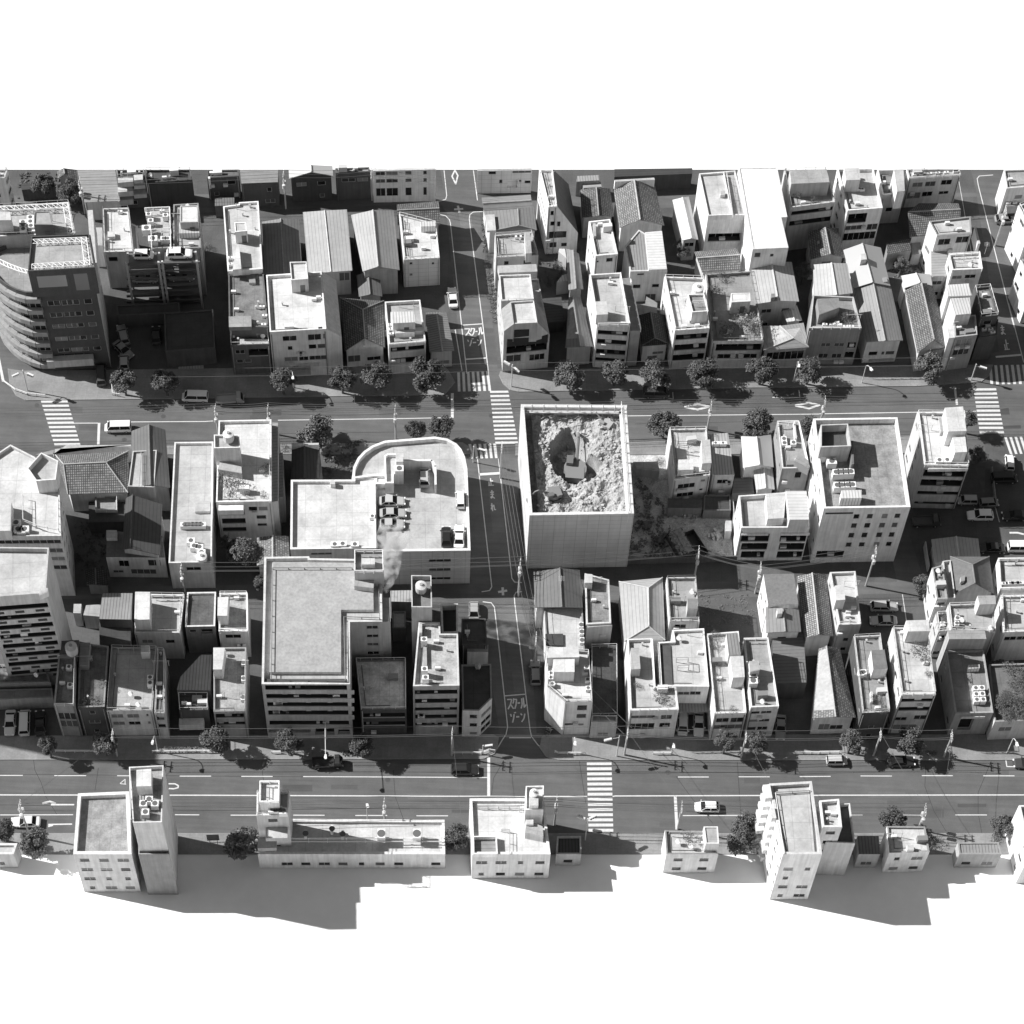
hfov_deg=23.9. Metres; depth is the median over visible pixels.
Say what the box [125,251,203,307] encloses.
car stacker
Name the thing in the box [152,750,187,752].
guard rail
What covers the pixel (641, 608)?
house
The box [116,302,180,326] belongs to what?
garage
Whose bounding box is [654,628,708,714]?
house
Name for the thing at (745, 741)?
utility pole
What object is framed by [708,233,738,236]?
balcony door
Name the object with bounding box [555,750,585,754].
guard rail
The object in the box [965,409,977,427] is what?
street tree
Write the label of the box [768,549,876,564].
power line
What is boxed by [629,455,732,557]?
yard dirt
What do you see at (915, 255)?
shed
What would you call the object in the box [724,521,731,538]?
site cabin
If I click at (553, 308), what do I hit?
shed
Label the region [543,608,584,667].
house
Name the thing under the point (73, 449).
boundary wall
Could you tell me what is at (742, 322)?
roof shrub
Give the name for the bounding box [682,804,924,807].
power line
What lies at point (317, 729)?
window
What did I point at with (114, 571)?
window
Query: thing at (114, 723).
window
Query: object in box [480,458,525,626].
street surface
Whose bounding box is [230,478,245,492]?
roof shrub
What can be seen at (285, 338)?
window
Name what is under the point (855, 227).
window
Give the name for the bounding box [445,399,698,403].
power line
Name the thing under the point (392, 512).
sedan car
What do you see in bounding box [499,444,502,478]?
utility pole
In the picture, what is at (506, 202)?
house
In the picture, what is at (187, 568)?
window
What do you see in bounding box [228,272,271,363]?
house
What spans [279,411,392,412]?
power line
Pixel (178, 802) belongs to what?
power line
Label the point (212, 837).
sign board
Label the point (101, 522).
shed
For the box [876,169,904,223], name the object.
house
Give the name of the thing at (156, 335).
hatchback car
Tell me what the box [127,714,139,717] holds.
window
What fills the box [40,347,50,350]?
window
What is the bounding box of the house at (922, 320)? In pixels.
[901,282,944,370]
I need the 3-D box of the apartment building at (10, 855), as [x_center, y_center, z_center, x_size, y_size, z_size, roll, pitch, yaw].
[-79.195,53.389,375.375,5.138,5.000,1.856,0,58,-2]
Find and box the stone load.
[668,528,693,556]
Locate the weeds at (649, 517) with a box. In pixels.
[629,478,673,557]
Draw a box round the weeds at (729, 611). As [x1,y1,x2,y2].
[699,594,757,625]
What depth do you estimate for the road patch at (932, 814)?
386.51 m
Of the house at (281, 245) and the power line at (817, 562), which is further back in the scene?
the house at (281, 245)
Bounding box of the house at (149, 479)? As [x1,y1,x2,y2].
[128,424,170,510]
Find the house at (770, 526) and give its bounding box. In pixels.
[732,491,809,559]
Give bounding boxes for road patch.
[34,789,67,792]
[61,407,81,412]
[79,424,104,429]
[250,415,266,419]
[252,409,280,414]
[263,775,300,779]
[282,785,311,790]
[331,785,357,788]
[354,763,374,767]
[379,409,400,414]
[408,794,441,798]
[452,810,468,812]
[459,213,472,228]
[477,328,497,364]
[487,483,504,531]
[504,639,524,663]
[512,672,530,691]
[563,796,588,802]
[660,822,672,826]
[674,426,717,434]
[689,407,715,412]
[725,813,742,818]
[744,775,759,782]
[813,412,825,417]
[860,413,873,417]
[868,792,904,797]
[901,810,943,817]
[958,804,985,806]
[977,418,1001,421]
[989,808,1004,815]
[1000,408,1020,428]
[1009,771,1023,776]
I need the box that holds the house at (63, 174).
[57,167,77,192]
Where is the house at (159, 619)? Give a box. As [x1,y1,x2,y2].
[134,592,186,658]
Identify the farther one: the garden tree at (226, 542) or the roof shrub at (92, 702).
the garden tree at (226, 542)
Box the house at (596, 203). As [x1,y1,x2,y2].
[580,187,613,237]
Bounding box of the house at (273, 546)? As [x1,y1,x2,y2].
[257,535,289,575]
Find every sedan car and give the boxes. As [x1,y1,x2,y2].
[3,709,16,735]
[11,816,40,828]
[33,710,45,736]
[112,339,133,359]
[132,275,157,283]
[169,274,194,281]
[377,517,404,530]
[378,494,404,507]
[379,506,406,518]
[446,287,457,308]
[453,524,465,547]
[692,712,705,736]
[774,714,786,740]
[869,614,897,626]
[886,755,915,767]
[979,541,1004,553]
[1001,509,1023,521]
[1013,756,1023,769]
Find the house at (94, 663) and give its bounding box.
[76,643,111,735]
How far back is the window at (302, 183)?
446.32 m
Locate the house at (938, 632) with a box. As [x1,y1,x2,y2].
[928,611,948,657]
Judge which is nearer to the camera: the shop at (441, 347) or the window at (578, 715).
the window at (578, 715)
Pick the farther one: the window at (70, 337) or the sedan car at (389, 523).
the window at (70, 337)
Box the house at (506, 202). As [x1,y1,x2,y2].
[482,195,532,228]
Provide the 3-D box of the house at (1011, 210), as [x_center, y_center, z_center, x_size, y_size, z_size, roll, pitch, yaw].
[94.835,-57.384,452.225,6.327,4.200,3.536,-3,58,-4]
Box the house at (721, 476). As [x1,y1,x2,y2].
[707,433,733,494]
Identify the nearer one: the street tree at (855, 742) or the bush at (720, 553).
the street tree at (855, 742)
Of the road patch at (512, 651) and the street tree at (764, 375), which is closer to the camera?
the road patch at (512, 651)
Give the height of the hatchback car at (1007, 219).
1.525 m
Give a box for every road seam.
[18,774,368,777]
[44,805,382,808]
[288,406,490,409]
[568,770,991,773]
[699,418,914,422]
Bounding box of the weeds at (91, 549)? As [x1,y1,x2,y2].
[74,521,105,570]
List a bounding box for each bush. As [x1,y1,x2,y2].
[705,548,715,555]
[708,528,723,540]
[715,549,731,555]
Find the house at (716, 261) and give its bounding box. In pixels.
[694,248,740,279]
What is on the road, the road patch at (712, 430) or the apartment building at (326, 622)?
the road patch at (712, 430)
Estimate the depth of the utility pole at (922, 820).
380.24 m
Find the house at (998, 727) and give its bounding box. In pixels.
[986,663,1023,739]
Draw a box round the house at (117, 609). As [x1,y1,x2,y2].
[99,593,134,638]
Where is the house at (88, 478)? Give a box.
[55,451,129,510]
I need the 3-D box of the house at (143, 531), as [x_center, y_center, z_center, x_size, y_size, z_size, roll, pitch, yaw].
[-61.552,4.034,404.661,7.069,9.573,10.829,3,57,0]
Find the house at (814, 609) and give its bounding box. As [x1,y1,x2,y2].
[796,572,832,655]
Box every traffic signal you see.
[12,370,33,390]
[473,446,485,462]
[482,744,492,753]
[503,360,519,386]
[577,814,596,839]
[604,735,619,756]
[971,364,986,379]
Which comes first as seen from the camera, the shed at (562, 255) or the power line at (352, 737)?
the power line at (352, 737)
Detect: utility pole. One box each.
[18,799,29,833]
[78,177,85,213]
[111,728,117,755]
[180,563,185,593]
[214,403,217,433]
[266,403,270,418]
[282,169,286,208]
[371,167,372,200]
[382,796,385,818]
[393,403,396,439]
[451,726,452,755]
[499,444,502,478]
[517,557,521,596]
[533,632,536,661]
[553,795,557,825]
[623,729,628,755]
[676,800,682,829]
[694,545,699,575]
[707,399,711,429]
[740,730,746,757]
[754,561,761,593]
[821,396,825,417]
[865,545,876,586]
[873,728,881,755]
[918,803,926,825]
[943,729,952,757]
[994,206,1006,245]
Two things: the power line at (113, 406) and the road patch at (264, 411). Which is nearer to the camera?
the power line at (113, 406)
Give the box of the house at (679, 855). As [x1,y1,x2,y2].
[661,826,718,872]
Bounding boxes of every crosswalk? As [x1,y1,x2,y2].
[0,361,3,381]
[41,400,79,444]
[457,371,490,391]
[469,444,497,458]
[490,391,517,443]
[587,762,612,831]
[973,388,1003,432]
[990,365,1023,383]
[1004,437,1023,453]
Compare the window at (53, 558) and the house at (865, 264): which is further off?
the house at (865, 264)
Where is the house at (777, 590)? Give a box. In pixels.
[757,574,797,632]
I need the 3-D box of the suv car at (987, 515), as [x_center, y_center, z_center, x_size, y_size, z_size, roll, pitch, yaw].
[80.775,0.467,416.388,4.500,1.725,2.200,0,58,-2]
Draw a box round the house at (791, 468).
[772,420,809,492]
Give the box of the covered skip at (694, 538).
[685,529,707,556]
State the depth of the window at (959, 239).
437.69 m
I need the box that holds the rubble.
[525,414,625,512]
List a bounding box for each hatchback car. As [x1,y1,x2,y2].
[118,353,129,369]
[150,326,161,344]
[440,526,452,547]
[468,601,479,618]
[694,801,719,813]
[994,213,1013,224]
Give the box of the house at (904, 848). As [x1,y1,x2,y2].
[880,826,929,872]
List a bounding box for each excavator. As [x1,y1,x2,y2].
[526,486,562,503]
[564,433,586,482]
[587,411,613,430]
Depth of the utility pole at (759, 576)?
402.49 m
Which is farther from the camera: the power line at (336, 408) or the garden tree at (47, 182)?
the garden tree at (47, 182)
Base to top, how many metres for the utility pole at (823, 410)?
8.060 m
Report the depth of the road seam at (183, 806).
383.43 m
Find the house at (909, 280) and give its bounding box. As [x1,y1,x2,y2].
[898,273,931,308]
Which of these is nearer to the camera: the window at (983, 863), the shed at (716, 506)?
the window at (983, 863)
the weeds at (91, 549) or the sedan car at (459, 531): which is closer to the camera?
the sedan car at (459, 531)
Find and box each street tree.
[0,817,15,841]
[18,825,48,859]
[37,735,57,757]
[92,732,118,755]
[109,366,136,395]
[150,369,180,395]
[199,725,230,752]
[222,826,258,860]
[269,368,297,394]
[273,727,303,755]
[296,413,333,449]
[327,365,357,393]
[348,730,374,757]
[360,361,392,391]
[404,419,425,437]
[409,355,445,393]
[427,414,454,438]
[444,823,468,850]
[552,359,585,391]
[601,359,628,385]
[639,357,670,389]
[645,410,682,438]
[686,356,720,388]
[713,729,737,753]
[726,824,759,855]
[731,809,756,837]
[741,406,773,436]
[745,355,779,384]
[747,731,767,755]
[795,356,821,384]
[799,414,816,440]
[839,728,862,755]
[877,805,907,826]
[896,725,926,755]
[913,349,942,385]
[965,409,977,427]
[989,814,1013,838]
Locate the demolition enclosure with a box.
[518,401,633,567]
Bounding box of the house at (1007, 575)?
[991,557,1023,609]
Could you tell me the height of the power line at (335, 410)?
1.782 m
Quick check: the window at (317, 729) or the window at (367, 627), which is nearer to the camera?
the window at (367, 627)
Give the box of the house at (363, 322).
[340,297,384,366]
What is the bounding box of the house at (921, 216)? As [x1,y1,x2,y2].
[908,203,960,249]
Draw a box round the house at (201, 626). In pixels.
[185,592,218,652]
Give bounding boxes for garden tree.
[30,174,53,199]
[56,177,81,206]
[218,532,235,551]
[225,536,258,567]
[253,575,263,590]
[673,238,690,256]
[795,261,812,284]
[894,256,909,274]
[912,574,928,594]
[968,445,988,464]
[992,659,1005,663]
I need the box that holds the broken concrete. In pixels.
[531,415,627,511]
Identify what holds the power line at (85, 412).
attached to the utility pole at (215, 418)
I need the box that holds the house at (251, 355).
[230,334,271,374]
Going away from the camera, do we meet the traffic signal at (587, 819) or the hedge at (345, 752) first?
the traffic signal at (587, 819)
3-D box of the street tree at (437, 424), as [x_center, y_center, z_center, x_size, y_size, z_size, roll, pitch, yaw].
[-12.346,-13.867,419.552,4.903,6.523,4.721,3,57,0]
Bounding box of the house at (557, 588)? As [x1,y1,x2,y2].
[534,568,582,627]
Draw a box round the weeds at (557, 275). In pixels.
[539,248,583,293]
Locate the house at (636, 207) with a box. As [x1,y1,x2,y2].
[613,178,663,250]
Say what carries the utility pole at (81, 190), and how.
on the road
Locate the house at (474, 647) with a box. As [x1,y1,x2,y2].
[461,618,487,663]
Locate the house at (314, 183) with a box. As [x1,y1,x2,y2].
[289,164,332,202]
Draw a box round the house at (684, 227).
[672,197,697,259]
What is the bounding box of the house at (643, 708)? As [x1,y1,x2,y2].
[623,638,678,737]
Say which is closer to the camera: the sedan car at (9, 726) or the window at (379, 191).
the sedan car at (9, 726)
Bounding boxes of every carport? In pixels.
[0,688,53,709]
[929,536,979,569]
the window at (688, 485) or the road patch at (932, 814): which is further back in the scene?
the window at (688, 485)
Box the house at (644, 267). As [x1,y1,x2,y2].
[621,230,666,301]
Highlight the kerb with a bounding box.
[0,368,1012,833]
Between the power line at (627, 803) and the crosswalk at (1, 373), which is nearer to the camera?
the power line at (627, 803)
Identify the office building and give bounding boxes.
[0,199,75,248]
[804,417,909,562]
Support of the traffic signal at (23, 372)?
on the pavement
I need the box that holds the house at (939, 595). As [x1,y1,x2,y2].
[923,560,954,626]
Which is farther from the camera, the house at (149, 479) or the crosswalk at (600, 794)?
the house at (149, 479)
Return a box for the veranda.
[95,495,117,512]
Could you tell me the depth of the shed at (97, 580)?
401.34 m
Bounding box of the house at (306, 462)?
[291,443,322,479]
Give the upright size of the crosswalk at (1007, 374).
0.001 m
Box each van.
[18,709,30,735]
[94,364,106,386]
[105,420,131,433]
[134,249,153,259]
[182,390,208,402]
[455,491,465,508]
[643,386,668,398]
[676,713,688,735]
[826,754,846,766]
[957,494,977,505]
[978,497,998,508]
[990,471,1017,484]
[1004,454,1014,470]
[1007,540,1023,552]
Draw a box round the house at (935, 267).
[925,250,946,298]
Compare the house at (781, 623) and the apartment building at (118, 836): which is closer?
the apartment building at (118, 836)
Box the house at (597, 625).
[582,573,611,648]
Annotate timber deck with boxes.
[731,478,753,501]
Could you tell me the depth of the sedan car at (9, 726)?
389.13 m
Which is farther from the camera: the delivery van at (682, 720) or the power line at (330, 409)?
the power line at (330, 409)
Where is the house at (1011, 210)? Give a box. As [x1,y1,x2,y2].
[1003,202,1023,216]
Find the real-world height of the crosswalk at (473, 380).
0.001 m
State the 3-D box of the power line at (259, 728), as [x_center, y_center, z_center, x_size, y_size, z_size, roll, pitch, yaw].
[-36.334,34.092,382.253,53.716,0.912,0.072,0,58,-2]
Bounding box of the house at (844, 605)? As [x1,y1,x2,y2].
[827,571,860,652]
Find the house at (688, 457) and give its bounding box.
[665,426,710,499]
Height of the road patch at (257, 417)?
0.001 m
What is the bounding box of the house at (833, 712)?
[810,646,855,733]
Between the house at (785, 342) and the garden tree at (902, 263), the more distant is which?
the garden tree at (902, 263)
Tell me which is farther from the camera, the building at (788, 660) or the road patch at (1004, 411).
the road patch at (1004, 411)
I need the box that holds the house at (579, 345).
[565,296,592,364]
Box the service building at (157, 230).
[142,206,172,293]
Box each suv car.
[166,247,192,259]
[451,762,478,775]
[967,508,993,521]
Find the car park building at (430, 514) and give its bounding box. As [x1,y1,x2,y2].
[352,437,470,583]
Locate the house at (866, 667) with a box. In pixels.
[845,633,889,739]
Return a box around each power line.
[0,409,200,413]
[0,411,213,416]
[20,808,361,810]
[21,733,111,802]
[22,406,209,410]
[33,799,383,802]
[44,403,214,407]
[79,177,277,184]
[104,173,282,180]
[111,735,451,737]
[132,170,274,176]
[140,726,435,728]
[141,734,433,736]
[180,565,519,571]
[181,556,519,562]
[182,564,518,570]
[193,370,511,376]
[197,363,487,368]
[230,806,379,808]
[231,796,382,798]
[255,561,512,566]
[268,402,390,404]
[268,404,390,406]
[268,407,387,409]
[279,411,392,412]
[280,409,391,410]
[281,407,391,408]
[294,168,363,170]
[372,171,471,184]
[373,175,475,188]
[385,794,556,796]
[406,801,556,803]
[410,407,700,411]
[412,799,554,801]
[412,806,554,808]
[416,405,700,409]
[422,403,699,407]
[427,401,698,405]
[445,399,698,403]
[452,735,627,736]
[464,726,615,727]
[465,734,613,735]
[497,449,514,558]
[500,447,518,561]
[503,446,521,558]
[507,449,525,560]
[512,367,729,370]
[515,562,530,635]
[520,546,690,556]
[520,561,535,633]
[521,553,697,564]
[521,554,698,565]
[525,561,541,635]
[533,550,694,560]
[536,359,729,362]
[557,801,681,806]
[557,804,655,809]
[558,799,680,804]
[558,806,681,811]
[561,798,638,802]
[564,795,650,799]
[628,735,712,739]
[632,726,692,729]
[632,734,693,737]
[682,803,925,806]
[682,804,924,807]
[682,806,816,809]
[682,811,925,814]
[691,800,911,803]
[694,810,886,813]
[712,406,823,409]
[730,357,933,359]
[730,365,927,367]
[730,404,818,407]
[731,400,818,403]
[731,402,818,405]
[732,396,817,399]
[732,398,817,401]
[750,728,876,730]
[753,736,874,738]
[761,553,872,568]
[762,554,874,569]
[763,545,873,560]
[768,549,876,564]
[785,737,881,740]
[826,401,1023,403]
[834,396,1023,398]
[883,728,936,730]
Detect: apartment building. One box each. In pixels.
[0,168,14,205]
[0,445,75,595]
[0,547,71,684]
[0,664,53,693]
[0,843,21,867]
[54,640,82,736]
[73,765,177,893]
[102,205,133,287]
[116,167,149,207]
[131,223,139,249]
[146,167,194,206]
[153,647,169,738]
[169,442,216,587]
[171,203,206,294]
[207,169,240,199]
[213,647,249,737]
[214,419,285,542]
[223,201,264,281]
[240,170,279,206]
[256,780,292,850]
[258,819,444,867]
[262,549,391,737]
[266,261,342,376]
[290,474,384,558]
[335,164,370,200]
[356,657,406,733]
[373,167,435,202]
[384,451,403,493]
[385,300,425,372]
[399,212,439,286]
[411,575,458,734]
[440,603,457,633]
[461,663,491,735]
[469,786,550,877]
[493,229,537,289]
[497,264,549,371]
[536,167,577,254]
[544,646,592,734]
[585,219,617,277]
[586,272,640,367]
[659,274,709,368]
[663,575,699,641]
[693,170,744,250]
[705,269,763,367]
[737,167,787,271]
[752,781,821,898]
[781,167,834,249]
[803,295,861,364]
[816,799,854,874]
[831,168,882,249]
[885,620,935,733]
[904,406,968,508]
[919,216,979,271]
[938,649,992,734]
[939,283,971,323]
[939,283,976,370]
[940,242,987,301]
[970,284,998,360]
[1005,202,1023,271]
[1005,805,1023,882]
[1008,257,1023,322]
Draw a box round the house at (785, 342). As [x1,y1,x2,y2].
[760,323,808,368]
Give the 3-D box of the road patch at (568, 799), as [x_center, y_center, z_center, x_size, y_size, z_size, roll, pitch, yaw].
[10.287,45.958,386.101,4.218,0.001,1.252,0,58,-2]
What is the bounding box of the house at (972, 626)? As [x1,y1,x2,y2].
[936,595,995,671]
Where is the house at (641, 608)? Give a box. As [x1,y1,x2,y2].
[618,577,665,659]
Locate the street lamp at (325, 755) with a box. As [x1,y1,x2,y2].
[324,720,326,758]
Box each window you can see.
[0,540,60,543]
[30,304,40,306]
[32,315,43,318]
[35,326,46,329]
[37,337,48,339]
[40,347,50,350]
[47,301,59,305]
[49,548,62,551]
[50,312,62,317]
[52,324,64,328]
[52,557,64,559]
[54,565,67,568]
[55,337,67,340]
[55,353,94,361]
[58,348,69,351]
[58,713,75,719]
[60,721,77,726]
[61,300,72,304]
[64,312,74,316]
[66,323,77,327]
[69,336,79,339]
[71,347,81,351]
[73,299,79,304]
[81,868,93,870]
[84,299,91,303]
[84,877,95,879]
[86,311,94,315]
[88,322,96,326]
[89,720,100,722]
[91,335,98,338]
[99,859,108,861]
[100,868,112,870]
[105,886,117,888]
[108,257,117,260]
[111,714,123,717]
[113,570,123,572]
[113,722,124,724]
[117,859,129,861]
[118,561,129,565]
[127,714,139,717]
[129,721,140,724]
[131,569,156,573]
[142,640,152,642]
[148,560,160,565]
[186,567,200,569]
[201,629,212,631]
[225,635,240,637]
[227,180,235,184]
[235,350,244,353]
[248,507,257,510]
[256,515,265,518]
[265,199,274,202]
[268,819,277,821]
[281,862,292,864]
[282,336,296,340]
[284,357,297,360]
[297,182,305,186]
[299,356,308,360]
[308,334,320,339]
[309,344,316,348]
[309,355,325,359]
[311,553,331,554]
[315,728,333,731]
[317,181,325,184]
[317,344,325,347]
[318,862,329,864]
[338,862,347,864]
[339,272,349,280]
[342,178,354,181]
[348,355,360,361]
[357,178,367,180]
[366,626,377,628]
[367,356,380,360]
[367,643,378,645]
[367,651,378,654]
[375,862,384,864]
[376,179,384,182]
[376,188,385,195]
[386,171,397,174]
[386,179,397,182]
[386,188,397,195]
[405,188,411,194]
[423,187,426,194]
[431,862,440,864]
[438,360,448,363]
[476,861,486,863]
[481,706,490,717]
[481,713,490,725]
[481,720,489,731]
[495,861,506,863]
[506,354,520,361]
[512,171,530,172]
[529,353,544,360]
[535,861,544,863]
[576,714,585,717]
[577,705,586,709]
[630,723,654,728]
[631,715,654,717]
[644,294,655,300]
[659,723,669,726]
[660,715,671,718]
[674,624,685,627]
[676,492,692,496]
[677,483,694,488]
[678,692,689,694]
[684,243,693,246]
[690,691,700,694]
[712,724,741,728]
[716,718,728,721]
[717,354,756,358]
[730,717,742,721]
[757,726,767,729]
[761,309,770,312]
[766,350,803,358]
[793,894,804,896]
[794,472,801,477]
[796,885,807,887]
[818,354,827,357]
[818,724,829,728]
[821,343,830,346]
[829,725,842,728]
[831,354,841,357]
[834,343,843,346]
[842,231,875,240]
[845,225,861,229]
[860,862,871,864]
[864,523,870,527]
[866,223,877,229]
[885,351,894,354]
[892,724,915,729]
[895,717,906,719]
[906,192,920,198]
[911,857,922,859]
[912,182,922,186]
[913,715,925,718]
[921,191,932,196]
[925,181,935,186]
[932,281,941,284]
[938,239,950,244]
[940,180,951,184]
[952,349,968,355]
[955,236,968,242]
[955,338,971,345]
[957,719,971,727]
[960,575,964,583]
[964,275,975,277]
[981,862,992,864]
[998,727,1011,730]
[1004,636,1016,639]
[1014,195,1022,198]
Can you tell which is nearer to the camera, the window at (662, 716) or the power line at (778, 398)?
the window at (662, 716)
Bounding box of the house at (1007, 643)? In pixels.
[991,593,1023,660]
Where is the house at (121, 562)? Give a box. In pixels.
[106,530,167,576]
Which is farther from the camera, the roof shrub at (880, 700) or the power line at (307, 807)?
the roof shrub at (880, 700)
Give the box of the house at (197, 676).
[177,655,212,708]
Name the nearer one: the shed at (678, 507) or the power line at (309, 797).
the power line at (309, 797)
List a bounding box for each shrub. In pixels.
[89,695,100,705]
[217,472,236,489]
[223,487,233,497]
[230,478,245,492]
[258,462,272,474]
[553,259,562,269]
[652,691,669,706]
[681,829,693,840]
[709,282,720,293]
[711,630,720,640]
[716,270,729,280]
[719,321,736,336]
[732,313,750,329]
[743,311,764,329]
[747,323,763,335]
[840,309,853,323]
[869,693,881,704]
[876,703,887,714]
[909,641,929,657]
[920,655,930,663]
[928,835,944,848]
[994,696,1007,709]
[995,688,1012,705]
[995,702,1005,713]
[1000,696,1018,711]
[1001,661,1019,675]
[1001,709,1013,721]
[1002,688,1015,697]
[1002,708,1013,723]
[1005,678,1018,690]
[1006,693,1023,709]
[1010,697,1023,710]
[1011,703,1023,718]
[1012,665,1023,680]
[1017,668,1023,684]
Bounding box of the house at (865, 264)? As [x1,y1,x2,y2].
[843,243,889,296]
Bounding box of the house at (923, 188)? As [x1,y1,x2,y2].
[901,168,960,207]
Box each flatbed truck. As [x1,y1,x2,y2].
[216,391,243,405]
[312,754,342,769]
[911,514,940,527]
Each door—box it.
[242,236,246,242]
[251,349,266,350]
[300,285,304,291]
[507,343,543,348]
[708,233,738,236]
[716,344,758,345]
[739,306,744,312]
[848,213,863,218]
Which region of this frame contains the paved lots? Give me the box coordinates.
[0,170,1023,735]
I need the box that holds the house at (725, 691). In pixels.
[705,631,745,740]
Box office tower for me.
[0,210,110,369]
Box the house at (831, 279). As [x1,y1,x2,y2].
[808,262,852,314]
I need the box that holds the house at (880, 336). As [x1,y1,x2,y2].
[854,277,902,362]
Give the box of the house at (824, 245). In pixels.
[806,227,844,279]
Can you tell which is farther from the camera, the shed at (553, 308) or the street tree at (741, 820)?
the shed at (553, 308)
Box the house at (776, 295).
[751,262,798,325]
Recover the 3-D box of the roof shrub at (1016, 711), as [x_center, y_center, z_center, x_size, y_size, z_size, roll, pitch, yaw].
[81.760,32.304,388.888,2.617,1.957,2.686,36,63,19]
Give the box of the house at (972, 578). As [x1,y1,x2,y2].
[950,556,993,603]
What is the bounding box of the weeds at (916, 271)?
[890,261,924,278]
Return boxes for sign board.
[206,834,218,844]
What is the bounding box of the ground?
[0,0,1023,1023]
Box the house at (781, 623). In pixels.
[762,607,800,646]
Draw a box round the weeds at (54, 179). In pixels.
[17,171,59,198]
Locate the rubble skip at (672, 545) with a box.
[666,528,695,556]
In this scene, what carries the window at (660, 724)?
in the house at (643, 708)
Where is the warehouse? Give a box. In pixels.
[477,168,531,193]
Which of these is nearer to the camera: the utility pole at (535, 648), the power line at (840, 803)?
the power line at (840, 803)
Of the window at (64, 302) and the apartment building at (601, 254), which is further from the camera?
the apartment building at (601, 254)
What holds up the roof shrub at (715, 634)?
on the house at (725, 691)
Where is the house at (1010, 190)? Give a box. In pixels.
[995,169,1023,213]
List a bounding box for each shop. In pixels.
[164,310,216,368]
[178,692,210,729]
[426,312,453,366]
[555,836,580,864]
[589,715,616,737]
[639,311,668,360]
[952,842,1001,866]
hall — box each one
[77,170,120,219]
[303,209,351,294]
[351,209,399,293]
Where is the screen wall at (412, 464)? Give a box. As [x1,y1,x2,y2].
[403,459,436,493]
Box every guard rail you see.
[2,379,45,396]
[55,750,104,752]
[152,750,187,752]
[453,749,494,753]
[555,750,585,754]
[794,751,819,753]
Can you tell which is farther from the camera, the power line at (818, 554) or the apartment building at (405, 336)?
the apartment building at (405, 336)
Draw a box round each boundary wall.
[53,445,130,461]
[627,555,736,563]
[731,499,734,522]
[923,541,929,571]
[990,466,996,502]
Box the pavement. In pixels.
[0,365,1023,853]
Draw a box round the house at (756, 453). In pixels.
[739,435,773,479]
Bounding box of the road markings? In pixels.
[0,170,1023,829]
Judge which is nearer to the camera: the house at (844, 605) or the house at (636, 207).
the house at (844, 605)
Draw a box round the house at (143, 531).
[122,494,164,566]
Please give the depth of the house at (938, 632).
396.71 m
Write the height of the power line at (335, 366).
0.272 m
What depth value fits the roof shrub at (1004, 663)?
392.93 m
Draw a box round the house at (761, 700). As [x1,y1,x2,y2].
[741,637,778,736]
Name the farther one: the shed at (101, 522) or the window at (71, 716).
the shed at (101, 522)
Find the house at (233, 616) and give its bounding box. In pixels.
[217,591,250,656]
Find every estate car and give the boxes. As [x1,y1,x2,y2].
[116,324,129,345]
[418,467,429,487]
[529,660,541,685]
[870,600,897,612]
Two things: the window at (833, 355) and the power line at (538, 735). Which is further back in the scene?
the window at (833, 355)
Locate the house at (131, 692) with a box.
[107,645,157,734]
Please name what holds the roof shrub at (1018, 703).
on the house at (998, 727)
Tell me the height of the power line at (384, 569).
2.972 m
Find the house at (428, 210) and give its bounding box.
[397,201,439,235]
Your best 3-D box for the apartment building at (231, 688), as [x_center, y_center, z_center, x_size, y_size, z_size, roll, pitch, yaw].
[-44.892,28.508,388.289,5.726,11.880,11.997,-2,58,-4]
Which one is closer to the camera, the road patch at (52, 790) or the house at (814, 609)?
the road patch at (52, 790)
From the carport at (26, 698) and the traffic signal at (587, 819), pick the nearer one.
the traffic signal at (587, 819)
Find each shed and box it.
[21,181,56,200]
[73,604,83,625]
[83,604,100,628]
[85,567,108,593]
[89,502,125,532]
[96,227,105,266]
[99,622,132,653]
[215,198,234,217]
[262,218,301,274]
[357,273,381,300]
[390,590,411,617]
[392,611,405,640]
[542,297,564,332]
[556,273,568,294]
[558,249,565,269]
[566,249,582,296]
[575,175,598,195]
[582,182,601,188]
[590,643,617,722]
[613,168,691,191]
[632,462,658,478]
[637,297,656,314]
[667,498,701,516]
[702,495,730,518]
[753,467,774,493]
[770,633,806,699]
[782,305,801,325]
[853,836,879,866]
[883,238,910,269]
[909,242,920,264]
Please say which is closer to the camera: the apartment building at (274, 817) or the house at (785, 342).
the apartment building at (274, 817)
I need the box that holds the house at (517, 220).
[484,207,536,252]
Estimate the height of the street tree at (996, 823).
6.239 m
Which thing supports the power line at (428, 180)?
attached to the utility pole at (371, 186)
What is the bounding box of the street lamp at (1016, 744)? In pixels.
[1006,738,1018,752]
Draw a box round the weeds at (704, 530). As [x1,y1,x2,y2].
[672,517,725,551]
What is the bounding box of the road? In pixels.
[0,170,1023,832]
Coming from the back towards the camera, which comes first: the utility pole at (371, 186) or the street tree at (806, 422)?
the utility pole at (371, 186)
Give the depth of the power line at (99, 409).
414.81 m
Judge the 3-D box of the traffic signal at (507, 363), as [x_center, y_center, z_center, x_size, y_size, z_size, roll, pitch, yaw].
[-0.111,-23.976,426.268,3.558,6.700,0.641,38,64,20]
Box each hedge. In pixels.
[163,746,201,751]
[341,750,354,755]
[925,750,937,754]
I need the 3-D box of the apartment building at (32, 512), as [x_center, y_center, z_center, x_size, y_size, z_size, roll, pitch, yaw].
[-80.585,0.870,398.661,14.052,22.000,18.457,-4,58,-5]
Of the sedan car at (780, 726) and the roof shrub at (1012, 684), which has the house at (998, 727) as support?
the roof shrub at (1012, 684)

